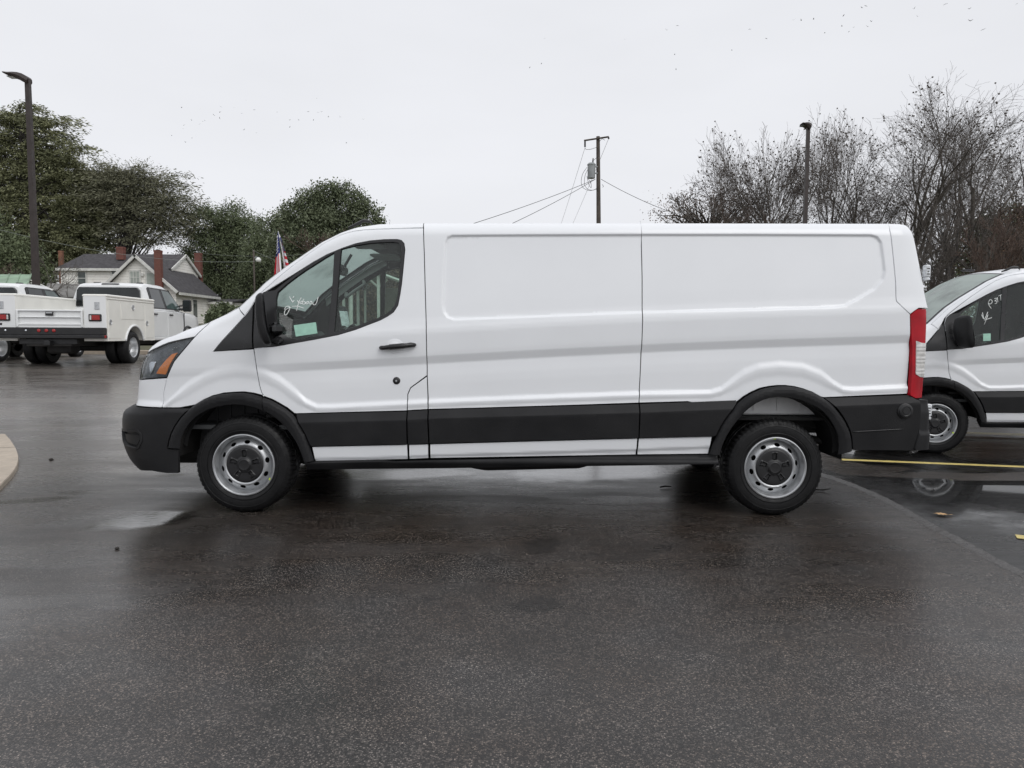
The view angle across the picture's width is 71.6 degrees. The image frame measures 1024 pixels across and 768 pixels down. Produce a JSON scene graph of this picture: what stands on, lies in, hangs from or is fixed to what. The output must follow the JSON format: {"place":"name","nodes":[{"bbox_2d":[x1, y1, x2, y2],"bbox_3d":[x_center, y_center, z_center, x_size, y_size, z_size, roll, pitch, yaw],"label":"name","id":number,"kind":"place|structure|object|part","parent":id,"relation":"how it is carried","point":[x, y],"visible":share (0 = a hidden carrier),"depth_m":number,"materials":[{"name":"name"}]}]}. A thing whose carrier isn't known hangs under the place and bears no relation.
{"place":"outdoors","nodes":[
{"label":"outdoors","id":0,"kind":"place"},
{"bbox_2d":[140,324,202,349],"bbox_3d":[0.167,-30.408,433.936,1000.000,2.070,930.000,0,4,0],"label":"ground","id":1,"kind":"structure","parent":0,"point":[145,347],"depth_m":30.22,"materials":[{"name":"grey asphalt"}]},
{"bbox_2d":[0,260,31,277],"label":"bare shrub","id":2,"kind":"object","parent":1,"relation":"on","point":[8,269],"visible":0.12,"depth_m":46.51,"materials":[{"name":"grey plant"}]},
{"bbox_2d":[0,274,52,289],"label":"shed","id":3,"kind":"structure","parent":1,"relation":"on","point":[16,278],"depth_m":40.33,"materials":[{"name":"green metal"}]},
{"bbox_2d":[0,206,58,285],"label":"evergreen tree","id":4,"kind":"object","parent":1,"relation":"on","point":[11,244],"visible":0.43,"depth_m":68.64,"materials":[{"name":"green plant"}]},
{"bbox_2d":[10,247,82,297],"bbox_3d":[-27.996,-5.786,43.762,6.070,5.352,3.876,3,5,32],"label":"bare shrub","id":5,"kind":"object","parent":1,"relation":"on","point":[65,275],"visible":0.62,"depth_m":44.51,"materials":[{"name":"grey plant"}]},
{"bbox_2d":[0,99,115,284],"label":"cedar tree","id":6,"kind":"object","parent":1,"relation":"on","point":[54,225],"visible":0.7,"depth_m":74.00,"materials":[{"name":"green plant"}]},
{"bbox_2d":[47,283,79,298],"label":"shed","id":7,"kind":"structure","parent":1,"relation":"on","point":[71,292],"depth_m":47.95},
{"bbox_2d":[23,350,148,353],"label":"kerb","id":8,"kind":"structure","parent":1,"relation":"on","point":[103,352],"depth_m":23.51,"materials":[{"name":"concrete"}]},
{"bbox_2d":[43,165,152,255],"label":"cedar tree","id":9,"kind":"object","parent":1,"relation":"on","point":[108,241],"visible":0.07,"depth_m":78.15,"materials":[{"name":"green plant"}]},
{"bbox_2d":[61,151,214,253],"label":"spreading tree","id":10,"kind":"object","parent":1,"relation":"on","point":[159,204],"visible":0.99,"depth_m":74.11,"materials":[{"name":"green plant"}]},
{"bbox_2d":[55,246,246,323],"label":"house","id":11,"kind":"structure","parent":1,"relation":"on","point":[177,279],"depth_m":63.00,"materials":[{"name":"grey shingle"},{"name":"red brick"},{"name":"cream siding"}]},
{"bbox_2d":[76,271,86,283],"bbox_3d":[-38.130,-9.377,62.962,0.896,1.362,0.115,0,4,0],"label":"window","id":12,"kind":"structure","parent":11,"relation":"in","point":[82,278],"depth_m":62.93,"materials":[{"name":"grey glass"}]},
{"bbox_2d":[129,270,140,283],"bbox_3d":[-31.573,-8.938,59.482,0.981,1.221,0.115,0,4,0],"label":"window","id":13,"kind":"structure","parent":11,"relation":"in","point":[134,275],"depth_m":59.44,"materials":[{"name":"white glass"}]},
{"bbox_2d":[145,272,154,284],"bbox_3d":[-30.227,-8.781,59.505,0.941,1.261,0.091,0,4,0],"label":"window","id":14,"kind":"structure","parent":11,"relation":"in","point":[149,276],"depth_m":59.45,"materials":[{"name":"white glass"}]},
{"bbox_2d":[192,299,197,317],"bbox_3d":[-28.189,-6.701,63.124,0.100,1.700,0.900,0,4,0],"label":"window","id":15,"kind":"structure","parent":11,"relation":"in","point":[194,301],"depth_m":62.95,"materials":[{"name":"grey glass"}]},
{"bbox_2d":[167,195,274,301],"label":"evergreen tree","id":16,"kind":"object","parent":1,"relation":"on","point":[222,235],"visible":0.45,"depth_m":76.98,"materials":[{"name":"green plant"}]},
{"bbox_2d":[201,300,240,323],"bbox_3d":[-20.669,-4.984,51.810,3.931,2.411,2.139,0,4,0],"label":"hedge","id":17,"kind":"object","parent":1,"relation":"on","point":[222,308],"visible":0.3,"depth_m":51.33,"materials":[{"name":"green plant"}]},
{"bbox_2d":[217,207,287,302],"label":"evergreen tree","id":18,"kind":"object","parent":1,"relation":"on","point":[256,242],"visible":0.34,"depth_m":70.53,"materials":[{"name":"green plant"}]},
{"bbox_2d":[253,250,260,292],"bbox_3d":[-17.766,-6.687,49.691,0.534,5.334,0.380,2,4,25],"label":"yard light","id":19,"kind":"object","parent":1,"relation":"on","point":[257,259],"visible":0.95,"depth_m":49.50,"materials":[{"name":"grey metal"}]},
{"bbox_2d":[2,230,255,261],"bbox_3d":[-23.114,-8.365,43.526,0.022,1.156,16.183,4,5,42],"label":"overhead wire","id":20,"kind":"object","parent":19,"relation":"attached to","point":[123,254],"visible":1,"depth_m":42.92,"materials":[{"name":"black metal"}]},
{"bbox_2d":[279,227,347,306],"bbox_3d":[-14.177,-7.976,53.023,6.003,7.750,6.038,1,4,14],"label":"bare shrub","id":21,"kind":"object","parent":1,"relation":"on","point":[308,243],"visible":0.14,"depth_m":51.09,"materials":[{"name":"plant"}]},
{"bbox_2d":[261,177,397,323],"bbox_3d":[-15.034,-11.138,61.351,13.985,13.625,5.178,0,4,0],"label":"magnolia tree","id":22,"kind":"object","parent":1,"relation":"on","point":[320,215],"visible":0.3,"depth_m":60.61,"materials":[{"name":"green plant"}]},
{"bbox_2d":[339,268,399,324],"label":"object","id":23,"kind":"object","parent":1,"relation":"on","point":[371,302],"visible":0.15,"depth_m":54.59,"materials":[{"name":"grey"}]},
{"bbox_2d":[342,274,398,325],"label":"pavilion","id":24,"kind":"structure","parent":1,"relation":"on","point":[391,294],"depth_m":42.72,"materials":[{"name":"metal"}]},
{"bbox_2d":[581,136,609,222],"bbox_3d":[4.787,-8.312,41.465,1.613,12.042,0.497,0,4,0],"label":"utility pole","id":25,"kind":"object","parent":1,"relation":"on","point":[592,165],"visible":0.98,"depth_m":41.12,"materials":[{"name":"grey wood"}]},
{"bbox_2d":[476,180,592,222],"bbox_3d":[0.306,-9.134,36.397,0.025,4.861,13.408,4,5,42],"label":"overhead wire","id":26,"kind":"object","parent":25,"relation":"attached to","point":[532,203],"visible":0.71,"depth_m":37.14,"materials":[{"name":"black metal"}]},
{"bbox_2d":[514,179,594,222],"bbox_3d":[1.394,-8.943,35.909,0.025,5.160,12.884,3,5,32],"label":"overhead wire","id":27,"kind":"object","parent":25,"relation":"attached to","point":[556,201],"visible":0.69,"depth_m":37.46,"materials":[{"name":"black metal"}]},
{"bbox_2d":[601,179,674,213],"bbox_3d":[7.122,-10.659,40.294,4.375,2.295,0.025,2,4,26],"label":"overhead wire","id":28,"kind":"object","parent":25,"relation":"attached to","point":[638,198],"visible":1,"depth_m":40.29,"materials":[{"name":"black metal"}]},
{"bbox_2d":[640,184,775,223],"bbox_3d":[13.555,-8.500,48.530,9.735,10.806,3.894,0,4,0],"label":"brown thicket","id":29,"kind":"object","parent":1,"relation":"on","point":[696,211],"visible":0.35,"depth_m":48.14,"materials":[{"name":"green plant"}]},
{"bbox_2d":[666,181,753,223],"bbox_3d":[11.337,-7.268,42.528,7.388,9.491,11.319,0,4,0],"label":"bare shrub","id":30,"kind":"object","parent":1,"relation":"on","point":[690,218],"visible":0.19,"depth_m":41.85,"materials":[{"name":"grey plant"}]},
{"bbox_2d":[706,185,769,223],"bbox_3d":[13.294,-7.694,44.210,4.421,9.991,5.533,4,5,41],"label":"bare shrub","id":31,"kind":"object","parent":1,"relation":"on","point":[725,216],"visible":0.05,"depth_m":45.28,"materials":[{"name":"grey plant"}]},
{"bbox_2d":[693,129,820,223],"bbox_3d":[15.968,-9.851,46.871,8.915,13.706,6.340,0,4,0],"label":"bare tree","id":32,"kind":"object","parent":1,"relation":"on","point":[796,192],"visible":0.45,"depth_m":46.62,"materials":[{"name":"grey plant"}]},
{"bbox_2d":[681,121,866,223],"bbox_3d":[17.209,-10.643,47.005,11.039,15.394,10.411,2,5,27],"label":"bare tree","id":33,"kind":"object","parent":1,"relation":"on","point":[743,198],"visible":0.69,"depth_m":45.51,"materials":[{"name":"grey plant"}]},
{"bbox_2d":[799,122,811,223],"bbox_3d":[11.721,-5.722,28.663,0.480,9.392,0.400,0,4,0],"label":"street lamp","id":34,"kind":"object","parent":1,"relation":"on","point":[807,126],"visible":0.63,"depth_m":28.43,"materials":[{"name":"brown metal"}]},
{"bbox_2d":[780,106,906,223],"bbox_3d":[24.504,-12.404,54.192,9.219,17.122,8.432,0,4,0],"label":"bare tree","id":35,"kind":"object","parent":1,"relation":"on","point":[844,162],"visible":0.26,"depth_m":53.38,"materials":[{"name":"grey plant"}]},
{"bbox_2d":[780,109,960,238],"bbox_3d":[22.927,-10.810,48.690,12.805,15.144,11.989,2,5,26],"label":"bare tree","id":36,"kind":"object","parent":1,"relation":"on","point":[853,220],"visible":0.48,"depth_m":48.09,"materials":[{"name":"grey plant"}]},
{"bbox_2d":[809,61,1023,275],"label":"bare tree","id":37,"kind":"object","parent":1,"relation":"on","point":[939,194],"visible":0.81,"depth_m":43.42,"materials":[{"name":"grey plant"}]},
{"bbox_2d":[859,86,1023,278],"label":"bare tree","id":38,"kind":"object","parent":1,"relation":"on","point":[973,200],"visible":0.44,"depth_m":46.85,"materials":[{"name":"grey plant"}]},
{"bbox_2d":[916,219,966,305],"bbox_3d":[22.582,-5.144,37.523,3.982,6.741,2.668,0,4,0],"label":"bare shrub","id":39,"kind":"object","parent":1,"relation":"on","point":[938,274],"visible":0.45,"depth_m":37.06,"materials":[{"name":"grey plant"}]},
{"bbox_2d":[923,276,977,321],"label":"distant woods","id":40,"kind":"object","parent":1,"relation":"on","point":[972,308],"depth_m":106.59,"materials":[{"name":"plant"}]},
{"bbox_2d":[892,115,1023,278],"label":"bare tree","id":41,"kind":"object","parent":1,"relation":"on","point":[953,269],"visible":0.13,"depth_m":54.94,"materials":[{"name":"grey plant"}]},
{"bbox_2d":[912,172,1005,316],"bbox_3d":[24.975,-6.789,39.508,5.697,9.543,5.019,2,4,23],"label":"bare tree","id":42,"kind":"object","parent":1,"relation":"on","point":[921,234],"visible":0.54,"depth_m":39.61,"materials":[{"name":"brown plant"}]},
{"bbox_2d":[934,198,1023,276],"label":"tree","id":43,"kind":"object","parent":1,"relation":"on","point":[958,269],"visible":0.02,"depth_m":57.00,"materials":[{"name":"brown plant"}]},
{"bbox_2d":[943,185,1023,275],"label":"brown thicket","id":44,"kind":"object","parent":1,"relation":"on","point":[972,264],"visible":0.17,"depth_m":49.12,"materials":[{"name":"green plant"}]},
{"bbox_2d":[951,196,1023,303],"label":"bare shrub","id":45,"kind":"object","parent":1,"relation":"on","point":[1013,252],"visible":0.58,"depth_m":34.81,"materials":[{"name":"brown plant"}]},
{"bbox_2d":[968,121,1023,248],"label":"bare tree","id":46,"kind":"object","parent":1,"relation":"on","point":[1014,181],"visible":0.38,"depth_m":49.29,"materials":[{"name":"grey plant"}]},
{"bbox_2d":[274,231,288,274],"bbox_3d":[-7.721,-3.042,23.845,0.539,4.118,0.266,2,4,23],"label":"flag","id":47,"kind":"object","parent":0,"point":[278,264],"visible":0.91,"depth_m":23.75,"materials":[{"name":"multicoloured fabric"}]},
{"bbox_2d":[0,354,1023,767],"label":"car park","id":48,"kind":"structure","parent":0,"point":[618,616],"depth_m":3.19,"materials":[{"name":"grey asphalt"}]},
{"bbox_2d":[0,434,18,489],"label":"concrete apron","id":49,"kind":"object","parent":48,"relation":"on","point":[9,461],"visible":0.91,"depth_m":6.79,"materials":[{"name":"beige concrete"}]},
{"bbox_2d":[2,71,40,284],"bbox_3d":[-14.872,-5.128,21.698,0.823,8.503,0.400,0,4,0],"label":"street lamp","id":50,"kind":"object","parent":48,"relation":"on","point":[34,241],"visible":0.67,"depth_m":21.58,"materials":[{"name":"brown metal"}]},
{"bbox_2d":[0,283,83,361],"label":"service truck","id":51,"kind":"object","parent":48,"relation":"on","point":[11,348],"visible":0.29,"depth_m":18.88,"materials":[{"name":"white metal"}]},
{"bbox_3d":[-13.639,-2.267,18.403,1.600,0.480,0.090,0,4,-4],"label":"rear window","id":52,"kind":"part","parent":51,"relation":"part of","materials":[{"name":"black glass"}]},
{"bbox_2d":[0,282,198,362],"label":"service truck","id":53,"kind":"object","parent":48,"relation":"on","point":[119,322],"visible":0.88,"depth_m":16.45,"materials":[{"name":"metal"}]},
{"bbox_3d":[-10.318,-2.233,18.179,1.600,0.480,0.099,0,4,-4],"label":"rear window","id":54,"kind":"part","parent":53,"relation":"part of","materials":[{"name":"black glass"}]},
{"bbox_3d":[-9.357,-1.598,18.910,0.045,0.660,0.980,0,4,-4],"label":"cab door","id":55,"kind":"part","parent":53,"relation":"part of","materials":[{"name":"white paint"}]},
{"bbox_3d":[-9.425,-1.671,19.940,0.045,0.660,1.060,0,4,-4],"label":"cab door","id":56,"kind":"part","parent":53,"relation":"part of","materials":[{"name":"white paint"}]},
{"bbox_2d":[122,219,931,514],"bbox_3d":[0.038,-0.210,5.965,5.964,2.144,2.464,0,4,0],"label":"cargo van","id":57,"kind":"object","parent":48,"relation":"on","point":[747,359],"visible":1,"depth_m":4.99,"materials":[{"name":"white paint"}]},
{"bbox_3d":[-1.209,-0.280,5.013,1.220,1.642,0.196,0,4,0],"label":"front door","id":58,"kind":"part","parent":57,"relation":"part of","materials":[{"name":"white paint"}]},
{"bbox_3d":[-1.209,-0.413,6.899,1.220,1.642,0.196,0,4,0],"label":"front door","id":59,"kind":"part","parent":57,"relation":"part of","materials":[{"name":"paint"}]},
{"bbox_3d":[2.826,-0.536,5.445,0.335,1.275,0.987,0,4,0],"label":"rear door","id":60,"kind":"part","parent":57,"relation":"part of","materials":[{"name":"white paint"}]},
{"bbox_2d":[821,473,1023,577],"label":"pavement edge","id":61,"kind":"object","parent":48,"relation":"on","point":[987,556],"visible":0.88,"depth_m":4.68,"materials":[{"name":"concrete"}]},
{"bbox_2d":[0,0,1023,316],"label":"sky","id":62,"kind":"structure","parent":0,"point":[445,117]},
{"bbox_2d":[809,416,1023,570],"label":"parking lot","id":63,"kind":"structure","parent":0,"point":[987,516],"depth_m":5.95,"materials":[{"name":"grey asphalt"}]},
{"bbox_2d":[842,459,1023,467],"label":"parking line","id":64,"kind":"object","parent":63,"relation":"on","point":[932,463],"visible":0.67,"depth_m":7.11,"materials":[{"name":"yellow paint"}]},
{"bbox_2d":[919,266,1023,452],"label":"cargo van","id":65,"kind":"object","parent":63,"relation":"on","point":[975,369],"visible":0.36,"depth_m":7.90,"materials":[{"name":"white paint"}]},
{"bbox_3d":[5.821,-0.529,9.649,1.220,1.642,0.196,1,4,12],"label":"front door","id":66,"kind":"part","parent":65,"relation":"part of","materials":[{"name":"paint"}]},
{"bbox_3d":[5.427,-0.401,7.803,1.220,1.642,0.196,1,4,12],"label":"front door","id":67,"kind":"part","parent":65,"relation":"part of","materials":[{"name":"white paint"}]},
{"bbox_2d":[967,432,1023,435],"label":"parking line","id":68,"kind":"object","parent":63,"relation":"on","point":[988,433],"depth_m":9.31,"materials":[{"name":"yellow paint"}]}
]}

